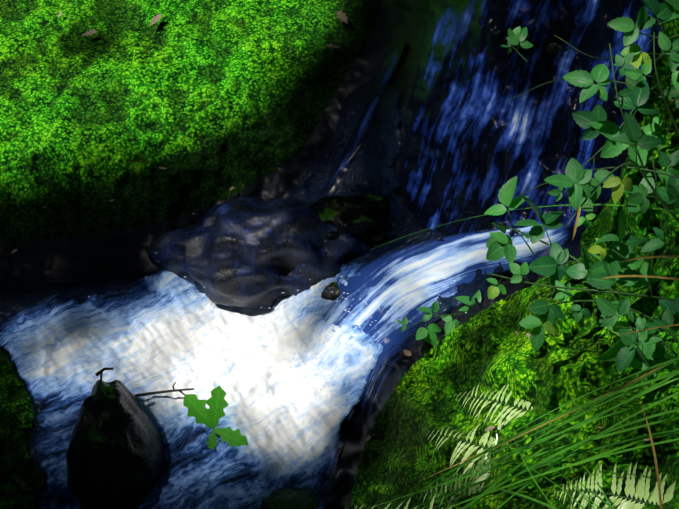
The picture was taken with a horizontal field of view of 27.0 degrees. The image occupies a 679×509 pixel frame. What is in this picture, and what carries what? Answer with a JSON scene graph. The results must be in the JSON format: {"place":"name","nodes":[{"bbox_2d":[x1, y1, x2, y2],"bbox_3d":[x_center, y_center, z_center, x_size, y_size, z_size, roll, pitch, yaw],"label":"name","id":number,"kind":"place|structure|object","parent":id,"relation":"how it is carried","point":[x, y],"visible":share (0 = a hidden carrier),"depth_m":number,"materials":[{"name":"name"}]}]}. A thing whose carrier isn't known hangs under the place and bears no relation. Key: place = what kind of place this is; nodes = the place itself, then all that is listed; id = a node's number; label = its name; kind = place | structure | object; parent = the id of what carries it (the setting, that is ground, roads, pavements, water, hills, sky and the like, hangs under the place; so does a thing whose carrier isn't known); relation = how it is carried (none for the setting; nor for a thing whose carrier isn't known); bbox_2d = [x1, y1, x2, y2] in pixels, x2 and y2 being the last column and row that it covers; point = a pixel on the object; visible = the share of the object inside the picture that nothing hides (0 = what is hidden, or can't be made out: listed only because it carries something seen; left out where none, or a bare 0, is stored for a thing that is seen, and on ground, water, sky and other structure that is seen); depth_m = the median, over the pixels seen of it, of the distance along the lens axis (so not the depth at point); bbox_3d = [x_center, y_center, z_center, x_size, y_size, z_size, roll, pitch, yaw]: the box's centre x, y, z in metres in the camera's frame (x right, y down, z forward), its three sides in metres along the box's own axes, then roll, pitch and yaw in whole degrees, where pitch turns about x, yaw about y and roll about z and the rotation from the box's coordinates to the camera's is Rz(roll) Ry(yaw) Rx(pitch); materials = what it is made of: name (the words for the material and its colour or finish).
{"place":"outdoors","nodes":[
{"label":"outdoors","id":0,"kind":"place"},
{"bbox_2d":[0,0,678,508],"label":"mossy ground","id":1,"kind":"structure","parent":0,"point":[208,104],"depth_m":2.70,"materials":[{"name":"green plant"}]},
{"bbox_2d":[0,72,566,508],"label":"water pool","id":2,"kind":"structure","parent":1,"relation":"on","point":[62,343],"depth_m":2.49,"materials":[{"name":"white liquid"}]},
{"bbox_2d":[66,380,164,508],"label":"pointed rock","id":3,"kind":"object","parent":2,"relation":"in","point":[115,455],"visible":0.9,"depth_m":2.28,"materials":[{"name":"black stone"}]},
{"bbox_2d":[95,367,193,396],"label":"twigs","id":4,"kind":"object","parent":3,"relation":"on","point":[100,372],"visible":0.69,"depth_m":2.42,"materials":[{"name":"brown wood"}]},
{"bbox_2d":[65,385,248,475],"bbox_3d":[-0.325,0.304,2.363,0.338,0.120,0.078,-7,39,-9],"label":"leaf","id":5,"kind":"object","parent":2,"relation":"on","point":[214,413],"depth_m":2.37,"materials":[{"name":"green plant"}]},
{"bbox_2d":[148,197,369,309],"bbox_3d":[-0.141,-0.013,2.689,0.447,0.285,0.332,1,38,1],"label":"stream rock","id":6,"kind":"object","parent":2,"relation":"in","point":[249,253],"visible":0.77,"depth_m":2.56,"materials":[{"name":"grey stone"}]},
{"bbox_2d":[144,213,466,431],"bbox_3d":[-0.093,0.041,2.513,0.569,0.254,0.531,-4,38,-5],"label":"water spray","id":7,"kind":"object","parent":2,"relation":"on","point":[304,333],"visible":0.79,"depth_m":2.46,"materials":[{"name":"white liquid"}]},
{"bbox_2d":[321,280,340,300],"bbox_3d":[0.003,0.069,2.593,0.083,0.065,0.074,1,38,1],"label":"rock","id":8,"kind":"object","parent":2,"relation":"in","point":[327,294],"visible":0.29,"depth_m":2.56,"materials":[{"name":"grey stone"}]},
{"bbox_2d":[261,486,318,508],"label":"rock","id":9,"kind":"object","parent":1,"relation":"on","point":[289,497],"visible":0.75,"depth_m":2.31,"materials":[{"name":"black stone"}]},
{"bbox_2d":[11,11,649,490],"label":"fallen leaves","id":10,"kind":"object","parent":1,"relation":"on","point":[341,17],"visible":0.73,"depth_m":2.88,"materials":[{"name":"brown plant"}]},
{"bbox_2d":[309,193,391,248],"bbox_3d":[0.011,-0.050,2.646,0.213,0.146,0.162,1,38,1],"label":"rock","id":11,"kind":"object","parent":1,"relation":"on","point":[362,218],"visible":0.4,"depth_m":2.58,"materials":[{"name":"black stone"}]},
{"bbox_2d":[314,39,404,201],"bbox_3d":[0.031,-0.241,2.734,0.057,0.277,0.400,22,43,26],"label":"water trickle","id":12,"kind":"object","parent":1,"relation":"on","point":[359,133],"visible":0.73,"depth_m":2.75,"materials":[{"name":"blue liquid"}]},
{"bbox_2d":[319,224,568,415],"bbox_3d":[0.105,0.094,2.385,0.515,0.358,0.392,19,42,23],"label":"water chute","id":13,"kind":"object","parent":1,"relation":"on","point":[401,291],"visible":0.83,"depth_m":2.44,"materials":[{"name":"water"}]},
{"bbox_2d":[340,384,675,508],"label":"fern fronds","id":14,"kind":"object","parent":1,"relation":"on","point":[641,490],"visible":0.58,"depth_m":1.90,"materials":[{"name":"green plant"}]},
{"bbox_2d":[368,204,678,508],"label":"grass blades","id":15,"kind":"object","parent":1,"relation":"on","point":[542,474],"visible":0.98,"depth_m":1.67,"materials":[{"name":"green plant"}]},
{"bbox_2d":[398,0,663,241],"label":"waterfall","id":16,"kind":"structure","parent":1,"relation":"on","point":[475,139],"depth_m":2.39,"materials":[{"name":"water"}]},
{"bbox_2d":[411,394,652,504],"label":"fern stems","id":17,"kind":"object","parent":1,"relation":"on","point":[524,473],"visible":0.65,"depth_m":1.95,"materials":[{"name":"green plant"}]},
{"bbox_2d":[395,15,678,370],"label":"bramble canes","id":18,"kind":"object","parent":1,"relation":"on","point":[617,292],"visible":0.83,"depth_m":1.91,"materials":[{"name":"green plant"}]},
{"bbox_2d":[397,0,678,381],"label":"bramble leaves","id":19,"kind":"object","parent":1,"relation":"on","point":[622,352],"visible":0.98,"depth_m":1.90,"materials":[{"name":"green plant"}]},
{"bbox_2d":[427,207,678,508],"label":"dry grass blades","id":20,"kind":"object","parent":1,"relation":"on","point":[638,378],"visible":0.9,"depth_m":1.59,"materials":[{"name":"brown plant"}]},
{"bbox_2d":[546,43,567,53],"bbox_3d":[0.373,-0.340,2.370,0.108,0.070,0.076,1,38,1],"label":"rock","id":21,"kind":"object","parent":1,"relation":"on","point":[552,48],"visible":0.19,"depth_m":2.33,"materials":[{"name":"black stone"}]}
]}

